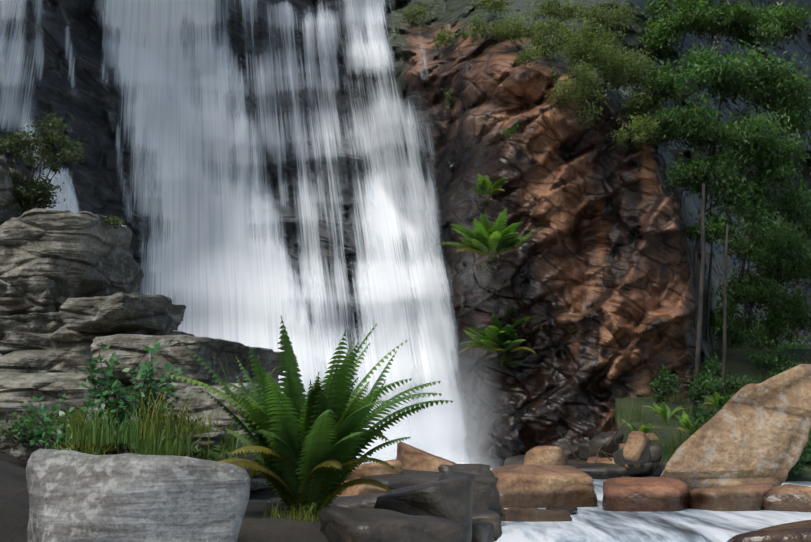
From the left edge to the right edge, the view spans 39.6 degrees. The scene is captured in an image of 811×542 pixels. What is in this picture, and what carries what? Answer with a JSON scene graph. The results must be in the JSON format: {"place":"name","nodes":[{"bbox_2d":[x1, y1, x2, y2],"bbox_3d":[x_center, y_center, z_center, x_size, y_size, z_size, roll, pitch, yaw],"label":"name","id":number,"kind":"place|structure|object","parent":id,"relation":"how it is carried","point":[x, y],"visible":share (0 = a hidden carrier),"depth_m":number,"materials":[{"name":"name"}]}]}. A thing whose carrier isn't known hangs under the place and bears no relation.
{"place":"outdoors","nodes":[
{"label":"outdoors","id":0,"kind":"place"},
{"bbox_2d":[0,452,335,541],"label":"bank ground","id":1,"kind":"structure","parent":0,"point":[15,507],"depth_m":8.08,"materials":[{"name":"soil"}]},
{"bbox_2d":[0,417,89,462],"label":"rock","id":2,"kind":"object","parent":1,"relation":"on","point":[23,453],"depth_m":11.42,"materials":[{"name":"stone"}]},
{"bbox_2d":[0,399,151,419],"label":"ledge slab","id":3,"kind":"structure","parent":2,"relation":"on","point":[7,410],"depth_m":12.37,"materials":[{"name":"stone"}]},
{"bbox_2d":[0,372,151,407],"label":"ledge slab","id":4,"kind":"structure","parent":3,"relation":"on","point":[17,387],"depth_m":12.59,"materials":[{"name":"stone"}]},
{"bbox_2d":[0,347,100,373],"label":"ledge slab","id":5,"kind":"structure","parent":4,"relation":"on","point":[68,360],"depth_m":13.65,"materials":[{"name":"stone"}]},
{"bbox_2d":[0,331,92,354],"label":"ledge slab","id":6,"kind":"structure","parent":5,"relation":"on","point":[11,341],"depth_m":13.92,"materials":[{"name":"stone"}]},
{"bbox_2d":[0,312,64,340],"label":"ledge slab","id":7,"kind":"structure","parent":6,"relation":"on","point":[44,323],"depth_m":14.10,"materials":[{"name":"stone"}]},
{"bbox_2d":[0,155,47,224],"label":"rock","id":8,"kind":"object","parent":7,"relation":"on","point":[7,198],"depth_m":15.27,"materials":[{"name":"stone"}]},
{"bbox_2d":[0,110,84,216],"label":"bush","id":9,"kind":"object","parent":8,"relation":"attached to","point":[24,193],"depth_m":15.69,"materials":[{"name":"green plant"}]},
{"bbox_2d":[0,281,58,315],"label":"rock","id":10,"kind":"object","parent":7,"relation":"on","point":[41,302],"depth_m":14.43,"materials":[{"name":"stone"}]},
{"bbox_2d":[0,208,143,308],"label":"ledge slab","id":11,"kind":"structure","parent":7,"relation":"on","point":[63,256],"depth_m":14.48,"materials":[{"name":"stone"}]},
{"bbox_2d":[50,325,193,342],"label":"ledge slab","id":12,"kind":"structure","parent":6,"relation":"on","point":[64,334],"depth_m":13.83,"materials":[{"name":"stone"}]},
{"bbox_2d":[58,292,185,332],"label":"ledge slab","id":13,"kind":"structure","parent":12,"relation":"on","point":[119,312],"depth_m":13.54,"materials":[{"name":"stone"}]},
{"bbox_2d":[0,397,239,460],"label":"undergrowth","id":14,"kind":"object","parent":1,"relation":"on","point":[21,433],"visible":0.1,"depth_m":10.92,"materials":[{"name":"green plant"}]},
{"bbox_2d":[78,339,191,453],"bbox_3d":[-2.520,1.177,10.453,1.022,1.092,0.613,0,-8,-1],"label":"broadleaf shrub","id":15,"kind":"object","parent":1,"relation":"on","point":[120,390],"depth_m":10.38,"materials":[{"name":"green plant"}]},
{"bbox_2d":[26,449,250,541],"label":"grey boulder","id":16,"kind":"object","parent":1,"relation":"on","point":[75,496],"visible":1,"depth_m":7.05,"materials":[{"name":"grey stone"}]},
{"bbox_2d":[36,430,270,490],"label":"ledge slab","id":17,"kind":"structure","parent":1,"relation":"on","point":[258,482],"depth_m":10.81,"materials":[{"name":"stone"}]},
{"bbox_2d":[87,408,250,432],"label":"ledge slab","id":18,"kind":"structure","parent":17,"relation":"on","point":[219,424],"depth_m":11.44,"materials":[{"name":"stone"}]},
{"bbox_2d":[154,383,263,423],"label":"ledge slab","id":19,"kind":"structure","parent":18,"relation":"on","point":[200,399],"depth_m":11.86,"materials":[{"name":"stone"}]},
{"bbox_2d":[102,215,154,324],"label":"ledge plants","id":20,"kind":"object","parent":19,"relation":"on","point":[114,221],"visible":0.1,"depth_m":15.00,"materials":[{"name":"green plant"}]},
{"bbox_2d":[90,334,284,392],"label":"ledge slab","id":21,"kind":"structure","parent":19,"relation":"on","point":[132,354],"depth_m":12.54,"materials":[{"name":"stone"}]},
{"bbox_2d":[34,355,320,524],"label":"bank grass","id":22,"kind":"structure","parent":1,"relation":"on","point":[149,441],"depth_m":9.47,"materials":[{"name":"green plant"}]},
{"bbox_2d":[15,398,121,454],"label":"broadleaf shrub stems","id":23,"kind":"object","parent":22,"relation":"on","point":[52,439],"visible":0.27,"depth_m":9.85,"materials":[{"name":"green plant"}]},
{"bbox_2d":[11,393,126,454],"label":"broadleaf shrub leaves","id":24,"kind":"object","parent":23,"relation":"attached to","point":[38,438],"visible":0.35,"depth_m":9.84,"materials":[{"name":"green plant"}]},
{"bbox_2d":[165,316,452,515],"bbox_3d":[-0.667,1.204,8.994,2.385,1.799,1.987,-5,-10,33],"label":"fern","id":25,"kind":"object","parent":1,"relation":"on","point":[307,450],"visible":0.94,"depth_m":8.71,"materials":[{"name":"green plant"}]},
{"bbox_2d":[332,492,385,507],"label":"rock","id":26,"kind":"object","parent":1,"relation":"on","point":[362,501],"visible":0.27,"depth_m":11.48,"materials":[{"name":"grey stone"}]},
{"bbox_2d":[337,481,386,496],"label":"rock","id":27,"kind":"object","parent":1,"relation":"on","point":[358,489],"visible":0.15,"depth_m":12.12,"materials":[{"name":"stone"}]},
{"bbox_2d":[318,506,465,541],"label":"dark boulder","id":28,"kind":"object","parent":1,"relation":"on","point":[342,524],"visible":1,"depth_m":7.70,"materials":[{"name":"grey stone"}]},
{"bbox_2d":[360,469,442,491],"bbox_3d":[0.075,3.232,14.382,1.454,1.363,1.430,2,-8,-17],"label":"rock","id":29,"kind":"object","parent":1,"relation":"on","point":[408,477],"visible":0.12,"depth_m":14.05,"materials":[{"name":"grey stone"}]},
{"bbox_2d":[344,459,403,480],"bbox_3d":[-0.431,2.745,14.885,0.857,0.524,0.966,0,-8,-1],"label":"tan boulder","id":30,"kind":"object","parent":29,"relation":"on","point":[368,469],"visible":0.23,"depth_m":14.47,"materials":[{"name":"stone"}]},
{"bbox_2d":[374,474,473,541],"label":"dark boulder","id":31,"kind":"object","parent":1,"relation":"on","point":[452,499],"visible":0.71,"depth_m":9.59,"materials":[{"name":"grey stone"}]},
{"bbox_2d":[438,472,497,509],"bbox_3d":[0.642,2.604,12.973,0.741,0.561,0.635,2,-8,-17],"label":"dark boulder","id":32,"kind":"object","parent":1,"relation":"on","point":[484,487],"visible":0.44,"depth_m":12.77,"materials":[{"name":"grey stone"}]},
{"bbox_2d":[501,506,571,521],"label":"flat boulder","id":33,"kind":"object","parent":1,"relation":"on","point":[518,514],"visible":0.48,"depth_m":16.49,"materials":[{"name":"beige stone"}]},
{"bbox_2d":[0,0,810,468],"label":"cliff face","id":34,"kind":"object","parent":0,"point":[596,282],"visible":0.17,"depth_m":38.19},
{"bbox_2d":[0,0,474,463],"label":"waterfall","id":35,"kind":"structure","parent":34,"relation":"on","point":[216,269],"depth_m":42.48,"materials":[{"name":"liquid"}]},
{"bbox_2d":[359,384,490,464],"bbox_3d":[-0.015,5.892,36.434,6.690,4.495,0.632,0,-8,-1],"label":"water spray","id":36,"kind":"object","parent":34,"relation":"on","point":[400,435],"depth_m":36.44,"materials":[{"name":"white liquid"}]},
{"bbox_2d":[377,325,506,463],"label":"water mist","id":37,"kind":"structure","parent":34,"relation":"on","point":[439,419],"depth_m":34.46,"materials":[{"name":"white liquid"}]},
{"bbox_2d":[414,1,562,192],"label":"cliff tufts","id":38,"kind":"object","parent":34,"relation":"on","point":[555,75],"visible":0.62,"depth_m":37.98,"materials":[{"name":"green plant"}]},
{"bbox_2d":[472,173,505,199],"bbox_3d":[2.766,-2.771,36.870,1.208,0.723,0.846,0,-8,-1],"label":"cliff fern","id":39,"kind":"object","parent":34,"relation":"on","point":[483,185],"depth_m":36.91,"materials":[{"name":"green plant"}]},
{"bbox_2d":[435,207,543,260],"bbox_3d":[2.562,-1.152,34.926,3.391,1.482,1.784,-4,-9,28],"label":"cliff fern","id":40,"kind":"object","parent":34,"relation":"on","point":[486,239],"depth_m":35.07,"materials":[{"name":"green plant"}]},
{"bbox_2d":[458,314,536,356],"bbox_3d":[2.928,2.022,35.911,2.494,1.359,1.814,0,-8,-1],"label":"cliff fern","id":41,"kind":"object","parent":34,"relation":"on","point":[502,338],"depth_m":36.02,"materials":[{"name":"green plant"}]},
{"bbox_2d":[476,198,521,369],"bbox_3d":[2.988,0.275,36.383,1.551,5.731,2.085,-1,-8,9],"label":"cliff moss","id":42,"kind":"object","parent":34,"relation":"attached to","point":[506,357],"visible":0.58,"depth_m":36.41,"materials":[{"name":"green plant"}]},
{"bbox_2d":[395,0,677,153],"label":"terrace shrubs","id":43,"kind":"object","parent":34,"relation":"on","point":[591,53],"visible":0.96,"depth_m":37.64,"materials":[{"name":"green plant"}]},
{"bbox_2d":[556,115,740,463],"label":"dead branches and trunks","id":44,"kind":"object","parent":34,"relation":"on","point":[611,419],"visible":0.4,"depth_m":28.76,"materials":[{"name":"brown plant"}]},
{"bbox_2d":[618,39,810,336],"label":"gum tree","id":45,"kind":"object","parent":34,"relation":"on","point":[733,76],"depth_m":36.70,"materials":[{"name":"green plant"}]},
{"bbox_2d":[638,161,797,414],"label":"tree trunks","id":46,"kind":"object","parent":34,"relation":"on","point":[699,330],"visible":0.54,"depth_m":34.55,"materials":[{"name":"brown plant"}]},
{"bbox_2d":[634,0,810,65],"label":"tree","id":47,"kind":"object","parent":34,"relation":"on","point":[769,25],"depth_m":47.34,"materials":[{"name":"green plant"}]},
{"bbox_2d":[710,187,810,348],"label":"gum tree","id":48,"kind":"object","parent":34,"relation":"on","point":[758,290],"depth_m":41.03,"materials":[{"name":"green plant"}]},
{"bbox_2d":[429,448,504,468],"bbox_3d":[1.412,5.584,30.965,3.652,1.607,0.226,0,-8,-1],"label":"water spray","id":49,"kind":"object","parent":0,"point":[468,459],"visible":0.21,"depth_m":30.97,"materials":[{"name":"white liquid"}]},
{"bbox_2d":[340,468,810,541],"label":"stream water","id":50,"kind":"structure","parent":0,"point":[593,524],"depth_m":15.88,"materials":[{"name":"white liquid"}]},
{"bbox_2d":[357,444,495,466],"bbox_3d":[-1.782,5.930,32.892,9.072,2.139,0.301,0,-8,-1],"label":"water spray","id":51,"kind":"object","parent":50,"relation":"on","point":[396,451],"visible":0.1,"depth_m":32.92,"materials":[{"name":"white liquid"}]},
{"bbox_2d":[438,464,502,522],"bbox_3d":[0.699,3.252,15.935,0.869,1.078,1.214,4,-9,-26],"label":"rock","id":52,"kind":"object","parent":50,"relation":"on","point":[484,469],"visible":0.19,"depth_m":15.59,"materials":[{"name":"grey stone"}]},
{"bbox_2d":[396,442,455,471],"bbox_3d":[0.335,2.867,15.963,0.968,0.892,0.808,0,-8,-1],"label":"tan boulder","id":53,"kind":"object","parent":52,"relation":"on","point":[408,456],"visible":0.44,"depth_m":15.62,"materials":[{"name":"stone"}]},
{"bbox_2d":[471,520,493,541],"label":"dark boulder","id":54,"kind":"object","parent":50,"relation":"on","point":[482,531],"visible":0.42,"depth_m":10.27,"materials":[{"name":"grey stone"}]},
{"bbox_2d":[472,509,501,540],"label":"dark boulder","id":55,"kind":"object","parent":54,"relation":"on","point":[487,516],"visible":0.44,"depth_m":10.72,"materials":[{"name":"grey stone"}]},
{"bbox_2d":[491,464,597,507],"bbox_3d":[2.243,3.914,19.992,2.020,0.924,1.383,3,-8,-18],"label":"slab boulder","id":56,"kind":"object","parent":50,"relation":"on","point":[535,486],"visible":0.69,"depth_m":19.48,"materials":[{"name":"beige stone"}]},
{"bbox_2d":[524,446,567,464],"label":"rock","id":57,"kind":"object","parent":50,"relation":"on","point":[546,455],"visible":0.79,"depth_m":27.22,"materials":[{"name":"beige stone"}]},
{"bbox_2d":[545,505,577,514],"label":"boulder","id":58,"kind":"object","parent":50,"relation":"on","point":[572,510],"visible":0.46,"depth_m":17.85,"materials":[{"name":"stone"}]},
{"bbox_2d":[504,455,666,479],"bbox_3d":[4.984,6.120,29.950,4.430,2.368,4.034,0,-8,-1],"label":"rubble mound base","id":59,"kind":"object","parent":50,"relation":"in","point":[603,471],"visible":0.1,"depth_m":28.21,"materials":[{"name":"stone"}]},
{"bbox_2d":[552,438,573,447],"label":"rubble","id":60,"kind":"object","parent":59,"relation":"on","point":[561,443],"visible":0.33,"depth_m":30.95,"materials":[{"name":"grey stone"}]},
{"bbox_2d":[561,445,579,458],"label":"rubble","id":61,"kind":"object","parent":59,"relation":"on","point":[569,453],"visible":0.08,"depth_m":30.49,"materials":[{"name":"grey stone"}]},
{"bbox_2d":[578,441,588,460],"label":"rubble","id":62,"kind":"object","parent":59,"relation":"on","point":[583,447],"visible":0.38,"depth_m":29.93,"materials":[{"name":"grey stone"}]},
{"bbox_2d":[587,457,614,463],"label":"rubble","id":63,"kind":"object","parent":59,"relation":"on","point":[599,460],"visible":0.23,"depth_m":29.07,"materials":[{"name":"beige stone"}]},
{"bbox_2d":[588,431,623,457],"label":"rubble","id":64,"kind":"object","parent":59,"relation":"on","point":[598,440],"visible":0.73,"depth_m":29.21,"materials":[{"name":"grey stone"}]},
{"bbox_2d":[624,464,640,469],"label":"rubble","id":65,"kind":"object","parent":59,"relation":"on","point":[635,466],"visible":0.08,"depth_m":27.77,"materials":[{"name":"beige stone"}]},
{"bbox_2d":[628,462,653,476],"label":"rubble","id":66,"kind":"object","parent":59,"relation":"on","point":[645,469],"visible":0.67,"depth_m":27.76,"materials":[{"name":"grey stone"}]},
{"bbox_2d":[640,445,661,463],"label":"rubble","id":67,"kind":"object","parent":59,"relation":"on","point":[655,451],"visible":0.29,"depth_m":27.82,"materials":[{"name":"grey stone"}]},
{"bbox_2d":[602,477,688,511],"bbox_3d":[4.013,3.974,19.004,1.511,0.979,1.355,-2,-8,16],"label":"red boulder","id":68,"kind":"object","parent":50,"relation":"in","point":[648,494],"visible":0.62,"depth_m":18.49,"materials":[{"name":"stone"}]},
{"bbox_2d":[688,483,773,510],"bbox_3d":[5.465,4.010,19.113,1.459,0.797,1.298,4,-9,-29],"label":"flat boulder","id":69,"kind":"object","parent":50,"relation":"on","point":[742,497],"visible":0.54,"depth_m":18.64,"materials":[{"name":"beige stone"}]},
{"bbox_2d":[660,364,810,489],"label":"boulder","id":70,"kind":"object","parent":50,"relation":"on","point":[752,433],"visible":0.98,"depth_m":22.44,"materials":[{"name":"stone"}]},
{"bbox_2d":[727,520,810,541],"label":"flat boulder","id":71,"kind":"object","parent":50,"relation":"in","point":[798,531],"visible":1,"depth_m":13.39,"materials":[{"name":"beige stone"}]},
{"bbox_2d":[763,484,810,511],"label":"flat boulder","id":72,"kind":"object","parent":50,"relation":"in","point":[791,497],"visible":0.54,"depth_m":18.64,"materials":[{"name":"beige stone"}]},
{"bbox_2d":[615,349,810,481],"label":"slope grass","id":73,"kind":"structure","parent":0,"point":[737,361],"depth_m":35.03,"materials":[{"name":"plant"}]},
{"bbox_2d":[612,445,650,464],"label":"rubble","id":74,"kind":"object","parent":73,"relation":"on","point":[620,459],"visible":0.52,"depth_m":27.05,"materials":[{"name":"grey stone"}]},
{"bbox_2d":[623,431,650,461],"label":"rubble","id":75,"kind":"object","parent":74,"relation":"on","point":[637,442],"visible":0.92,"depth_m":26.89,"materials":[{"name":"beige stone"}]},
{"bbox_2d":[618,443,656,468],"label":"rock","id":76,"kind":"object","parent":73,"relation":"on","point":[621,445],"visible":0.08,"depth_m":28.31,"materials":[{"name":"beige stone"}]},
{"bbox_2d":[646,433,658,439],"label":"rubble","id":77,"kind":"object","parent":73,"relation":"on","point":[654,438],"visible":0.15,"depth_m":31.55,"materials":[{"name":"beige stone"}]},
{"bbox_2d":[612,348,809,464],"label":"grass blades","id":78,"kind":"object","parent":73,"relation":"on","point":[672,445],"visible":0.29,"depth_m":33.29,"materials":[{"name":"green plant"}]},
{"bbox_2d":[621,419,660,433],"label":"fern","id":79,"kind":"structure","parent":78,"relation":"on","point":[644,429],"depth_m":29.96,"materials":[{"name":"green plant"}]},
{"bbox_2d":[645,402,684,425],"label":"fern","id":80,"kind":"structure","parent":78,"relation":"on","point":[664,413],"depth_m":30.07,"materials":[{"name":"green plant"}]},
{"bbox_2d":[675,410,702,436],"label":"fern","id":81,"kind":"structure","parent":78,"relation":"on","point":[684,421],"depth_m":29.13,"materials":[{"name":"green plant"}]},
{"bbox_2d":[702,391,732,408],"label":"fern","id":82,"kind":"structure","parent":73,"relation":"on","point":[713,400],"depth_m":31.05,"materials":[{"name":"green plant"}]},
{"bbox_2d":[647,342,810,476],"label":"slope shrubs","id":83,"kind":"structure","parent":73,"relation":"on","point":[708,384],"depth_m":33.42,"materials":[{"name":"green plant"}]},
{"bbox_2d":[729,312,810,466],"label":"understorey","id":84,"kind":"object","parent":73,"relation":"on","point":[761,343],"visible":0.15,"depth_m":45.58,"materials":[{"name":"green plant"}]}
]}

